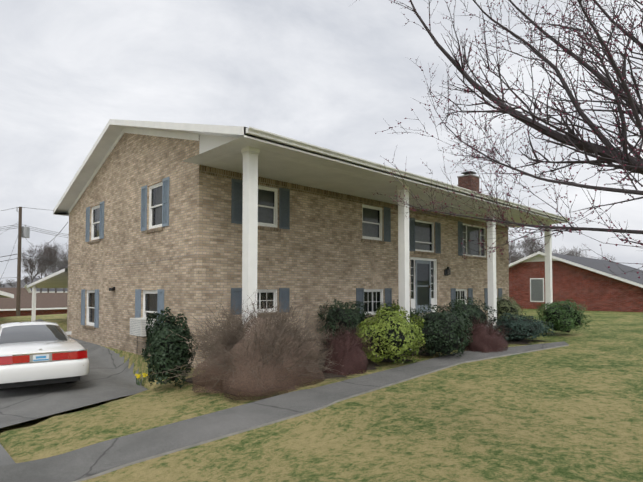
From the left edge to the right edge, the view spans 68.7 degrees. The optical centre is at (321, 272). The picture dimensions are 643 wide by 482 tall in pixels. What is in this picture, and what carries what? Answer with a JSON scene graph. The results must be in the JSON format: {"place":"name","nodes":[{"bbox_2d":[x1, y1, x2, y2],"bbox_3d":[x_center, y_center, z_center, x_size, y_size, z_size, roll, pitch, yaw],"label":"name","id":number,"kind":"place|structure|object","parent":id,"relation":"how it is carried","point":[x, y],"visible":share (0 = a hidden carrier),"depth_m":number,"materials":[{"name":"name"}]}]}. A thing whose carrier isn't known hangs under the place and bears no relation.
{"place":"outdoors","nodes":[
{"label":"outdoors","id":0,"kind":"place"},
{"bbox_2d":[1,277,39,287],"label":"hills","id":1,"kind":"structure","parent":0,"point":[9,286],"depth_m":339.56,"materials":[{"name":"grey"}]},
{"bbox_2d":[0,319,147,465],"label":"driveway","id":2,"kind":"structure","parent":0,"point":[110,375],"depth_m":10.82,"materials":[{"name":"grey concrete"}]},
{"bbox_2d":[0,321,89,388],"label":"car","id":3,"kind":"object","parent":2,"relation":"on","point":[37,352],"visible":1,"depth_m":10.68,"materials":[{"name":"white paint"}]},
{"bbox_2d":[0,341,568,481],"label":"sidewalk","id":4,"kind":"structure","parent":0,"point":[93,461],"depth_m":7.23,"materials":[{"name":"concrete"}]},
{"bbox_2d":[0,309,642,481],"bbox_3d":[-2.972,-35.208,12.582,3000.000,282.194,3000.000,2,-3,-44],"label":"ground","id":5,"kind":"structure","parent":0,"point":[572,411],"depth_m":6.82,"materials":[{"name":"green plant"}]},
{"bbox_2d":[0,291,13,297],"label":"roof trim","id":6,"kind":"structure","parent":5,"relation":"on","point":[5,295],"depth_m":21.96,"materials":[{"name":"white wood"}]},
{"bbox_2d":[0,288,27,292],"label":"roof","id":7,"kind":"structure","parent":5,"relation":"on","point":[13,290],"depth_m":65.47,"materials":[{"name":"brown wood"}]},
{"bbox_2d":[21,275,30,284],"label":"tree","id":8,"kind":"object","parent":5,"relation":"on","point":[25,280],"visible":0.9,"depth_m":120.83,"materials":[{"name":"grey plant"}]},
{"bbox_2d":[0,293,67,317],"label":"house","id":9,"kind":"structure","parent":5,"relation":"on","point":[50,303],"depth_m":50.06,"materials":[{"name":"red brick"}]},
{"bbox_2d":[0,207,68,315],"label":"pole","id":10,"kind":"object","parent":5,"relation":"on","point":[23,232],"visible":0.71,"depth_m":37.36,"materials":[{"name":"brown wood"}]},
{"bbox_2d":[21,247,48,289],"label":"tree","id":11,"kind":"object","parent":5,"relation":"on","point":[31,266],"visible":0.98,"depth_m":65.66,"materials":[{"name":"grey plant"}]},
{"bbox_2d":[22,239,60,292],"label":"tree","id":12,"kind":"object","parent":5,"relation":"on","point":[45,273],"visible":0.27,"depth_m":71.38,"materials":[{"name":"grey plant"}]},
{"bbox_2d":[22,242,65,292],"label":"tree","id":13,"kind":"object","parent":5,"relation":"on","point":[59,257],"visible":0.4,"depth_m":71.37,"materials":[{"name":"grey plant"}]},
{"bbox_2d":[24,284,67,292],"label":"house","id":14,"kind":"structure","parent":5,"relation":"on","point":[51,290],"depth_m":95.12,"materials":[{"name":"white"}]},
{"bbox_2d":[27,268,67,320],"bbox_3d":[-9.682,1.234,23.656,7.620,2.444,6.300,2,-3,-44],"label":"carport","id":15,"kind":"object","parent":5,"relation":"on","point":[58,279],"visible":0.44,"depth_m":22.26,"materials":[{"name":"white paint"}]},
{"bbox_2d":[35,240,67,292],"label":"tree","id":16,"kind":"object","parent":5,"relation":"on","point":[52,259],"visible":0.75,"depth_m":68.52,"materials":[{"name":"grey plant"}]},
{"bbox_2d":[47,246,67,292],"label":"tree","id":17,"kind":"object","parent":5,"relation":"on","point":[58,263],"visible":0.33,"depth_m":70.52,"materials":[{"name":"grey plant"}]},
{"bbox_2d":[60,243,67,264],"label":"tree","id":18,"kind":"object","parent":5,"relation":"on","point":[65,255],"visible":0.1,"depth_m":63.60,"materials":[{"name":"grey plant"}]},
{"bbox_2d":[141,307,197,388],"bbox_3d":[-3.214,1.552,9.780,1.029,1.680,0.974,-1,-2,20],"label":"shrub","id":19,"kind":"object","parent":5,"relation":"on","point":[166,350],"visible":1,"depth_m":9.54,"materials":[{"name":"green plant"}]},
{"bbox_2d":[151,288,358,399],"bbox_3d":[-1.320,1.432,9.730,3.924,2.367,3.481,2,-3,-44],"label":"bare bush","id":20,"kind":"object","parent":5,"relation":"on","point":[266,357],"visible":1,"depth_m":9.05,"materials":[{"name":"brown plant"}]},
{"bbox_2d":[135,344,428,385],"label":"plants","id":21,"kind":"object","parent":5,"relation":"on","point":[139,375],"visible":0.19,"depth_m":12.67,"materials":[{"name":"beige plant"}]},
{"bbox_2d":[67,133,508,367],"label":"house walls","id":22,"kind":"structure","parent":5,"relation":"on","point":[318,253],"depth_m":14.14,"materials":[{"name":"brick"}]},
{"bbox_2d":[81,177,169,327],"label":"shutters","id":23,"kind":"object","parent":22,"relation":"attached to","point":[165,222],"visible":0.92,"depth_m":13.76,"materials":[{"name":"blue wood"}]},
{"bbox_2d":[68,253,196,337],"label":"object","id":24,"kind":"structure","parent":22,"relation":"attached to","point":[112,289],"depth_m":15.05,"materials":[{"name":"black"}]},
{"bbox_2d":[130,317,155,335],"bbox_3d":[-4.949,1.515,13.097,0.474,0.460,0.774,2,-3,-44],"label":"ac unit","id":25,"kind":"object","parent":22,"relation":"on","point":[137,326],"visible":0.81,"depth_m":12.83,"materials":[{"name":"grey metal"}]},
{"bbox_2d":[83,226,486,337],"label":"sills","id":26,"kind":"structure","parent":22,"relation":"on","point":[259,228],"depth_m":15.77,"materials":[{"name":"brick"}]},
{"bbox_2d":[86,182,496,325],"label":"windows","id":27,"kind":"structure","parent":22,"relation":"attached to","point":[371,217],"depth_m":15.92,"materials":[{"name":"grey glass"}]},
{"bbox_2d":[53,119,566,221],"bbox_3d":[0.226,-3.433,20.270,17.680,2.270,13.430,2,-3,-44],"label":"fascia board","id":28,"kind":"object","parent":22,"relation":"on","point":[109,135],"depth_m":14.92,"materials":[{"name":"white wood"}]},
{"bbox_2d":[53,128,567,227],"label":"roof trim","id":29,"kind":"structure","parent":28,"relation":"attached to","point":[275,168],"depth_m":12.88,"materials":[{"name":"white wood"}]},
{"bbox_2d":[199,135,546,226],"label":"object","id":30,"kind":"object","parent":28,"relation":"attached to","point":[208,142],"visible":0.21,"depth_m":11.34,"materials":[{"name":"white"}]},
{"bbox_2d":[246,126,570,221],"bbox_3d":[0.226,-2.402,20.234,17.640,0.135,13.680,2,-3,-44],"label":"gutter","id":31,"kind":"object","parent":28,"relation":"attached to","point":[260,133],"visible":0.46,"depth_m":11.65,"materials":[{"name":"white metal"}]},
{"bbox_2d":[457,171,479,192],"bbox_3d":[7.303,-4.101,23.331,0.920,1.678,0.740,2,-3,-44],"label":"chimney","id":32,"kind":"object","parent":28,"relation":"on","point":[465,180],"visible":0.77,"depth_m":23.07,"materials":[{"name":"brick"}]},
{"bbox_2d":[231,178,501,315],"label":"shutters","id":33,"kind":"object","parent":22,"relation":"attached to","point":[237,211],"visible":0.81,"depth_m":13.33,"materials":[{"name":"blue wood"}]},
{"bbox_2d":[444,267,450,275],"bbox_3d":[5.054,-0.038,18.885,0.150,0.352,0.230,2,-3,-44],"label":"lantern","id":34,"kind":"object","parent":22,"relation":"attached to","point":[447,272],"visible":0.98,"depth_m":18.85,"materials":[{"name":"black metal"}]},
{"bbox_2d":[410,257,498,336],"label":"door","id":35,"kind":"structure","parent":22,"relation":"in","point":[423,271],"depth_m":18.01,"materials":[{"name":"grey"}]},
{"bbox_2d":[315,321,378,375],"bbox_3d":[0.454,1.688,10.749,1.529,1.246,1.391,2,-3,-44],"label":"barberry shrub","id":36,"kind":"object","parent":5,"relation":"on","point":[348,347],"visible":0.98,"depth_m":10.43,"materials":[{"name":"red plant"}]},
{"bbox_2d":[185,337,541,395],"bbox_3d":[1.960,2.396,12.944,10.948,0.504,4.371,2,-3,-44],"label":"mulch bed","id":37,"kind":"object","parent":5,"relation":"on","point":[372,365],"visible":0.08,"depth_m":11.85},
{"bbox_2d":[315,299,376,343],"bbox_3d":[0.695,1.520,14.049,1.827,1.461,1.693,2,-3,-44],"label":"box shrub","id":38,"kind":"object","parent":37,"relation":"on","point":[346,316],"visible":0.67,"depth_m":13.57,"materials":[{"name":"green plant"}]},
{"bbox_2d":[373,298,421,332],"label":"dark shrub","id":39,"kind":"object","parent":37,"relation":"on","point":[411,312],"visible":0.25,"depth_m":15.80,"materials":[{"name":"green plant"}]},
{"bbox_2d":[412,303,472,356],"bbox_3d":[3.211,1.523,12.591,1.891,1.384,1.576,2,-3,-44],"label":"dark shrub","id":40,"kind":"object","parent":37,"relation":"on","point":[443,332],"visible":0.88,"depth_m":12.12,"materials":[{"name":"green plant"}]},
{"bbox_2d":[442,297,498,341],"bbox_3d":[4.558,1.509,14.932,1.717,1.516,1.551,1,-2,-29],"label":"dark shrub","id":41,"kind":"object","parent":37,"relation":"on","point":[473,309],"visible":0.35,"depth_m":14.61,"materials":[{"name":"green plant"}]},
{"bbox_2d":[488,313,555,340],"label":"juniper shrub","id":42,"kind":"object","parent":37,"relation":"on","point":[525,327],"visible":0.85,"depth_m":15.09,"materials":[{"name":"green plant"}]},
{"bbox_2d":[356,303,425,364],"bbox_3d":[1.641,1.472,11.576,1.833,1.473,1.856,2,-3,-44],"label":"yellow shrub","id":43,"kind":"object","parent":5,"relation":"on","point":[393,333],"visible":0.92,"depth_m":11.14,"materials":[{"name":"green plant"}]},
{"bbox_2d":[241,146,552,349],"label":"columns","id":44,"kind":"structure","parent":5,"relation":"on","point":[250,223],"depth_m":13.72,"materials":[{"name":"white wood"}]},
{"bbox_2d":[461,315,511,352],"bbox_3d":[4.717,1.770,13.593,1.617,1.081,1.614,2,-3,-44],"label":"brown shrub","id":45,"kind":"object","parent":5,"relation":"on","point":[486,338],"visible":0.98,"depth_m":13.20,"materials":[{"name":"brown plant"}]},
{"bbox_2d":[356,0,642,277],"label":"tree","id":46,"kind":"object","parent":5,"relation":"on","point":[609,153],"visible":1,"depth_m":4.01,"materials":[{"name":"brown plant"}]},
{"bbox_2d":[497,294,523,320],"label":"pale shrub","id":47,"kind":"object","parent":5,"relation":"on","point":[504,305],"visible":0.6,"depth_m":21.67,"materials":[{"name":"green plant"}]},
{"bbox_2d":[508,239,523,262],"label":"tree","id":48,"kind":"object","parent":5,"relation":"on","point":[515,250],"visible":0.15,"depth_m":69.56,"materials":[{"name":"grey plant"}]},
{"bbox_2d":[508,242,529,263],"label":"tree","id":49,"kind":"object","parent":5,"relation":"on","point":[512,256],"visible":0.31,"depth_m":56.70,"materials":[{"name":"grey plant"}]},
{"bbox_2d":[509,234,543,262],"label":"tree","id":50,"kind":"object","parent":5,"relation":"on","point":[529,245],"visible":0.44,"depth_m":59.22,"materials":[{"name":"grey plant"}]},
{"bbox_2d":[518,233,544,255],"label":"tree","id":51,"kind":"object","parent":5,"relation":"on","point":[526,239],"visible":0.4,"depth_m":68.62,"materials":[{"name":"grey plant"}]},
{"bbox_2d":[536,299,590,332],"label":"green shrub","id":52,"kind":"object","parent":5,"relation":"on","point":[565,317],"visible":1,"depth_m":16.55,"materials":[{"name":"green plant"}]},
{"bbox_2d":[553,246,581,256],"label":"tree","id":53,"kind":"object","parent":5,"relation":"on","point":[569,253],"visible":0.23,"depth_m":61.86,"materials":[{"name":"grey plant"}]},
{"bbox_2d":[509,251,642,311],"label":"red house","id":54,"kind":"structure","parent":5,"relation":"on","point":[591,284],"depth_m":30.63,"materials":[{"name":"brick"}]},
{"bbox_2d":[562,245,590,257],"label":"tree","id":55,"kind":"object","parent":5,"relation":"on","point":[576,252],"visible":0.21,"depth_m":68.82,"materials":[{"name":"grey plant"}]},
{"bbox_2d":[0,0,642,283],"label":"sky","id":56,"kind":"structure","parent":0,"point":[329,74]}
]}

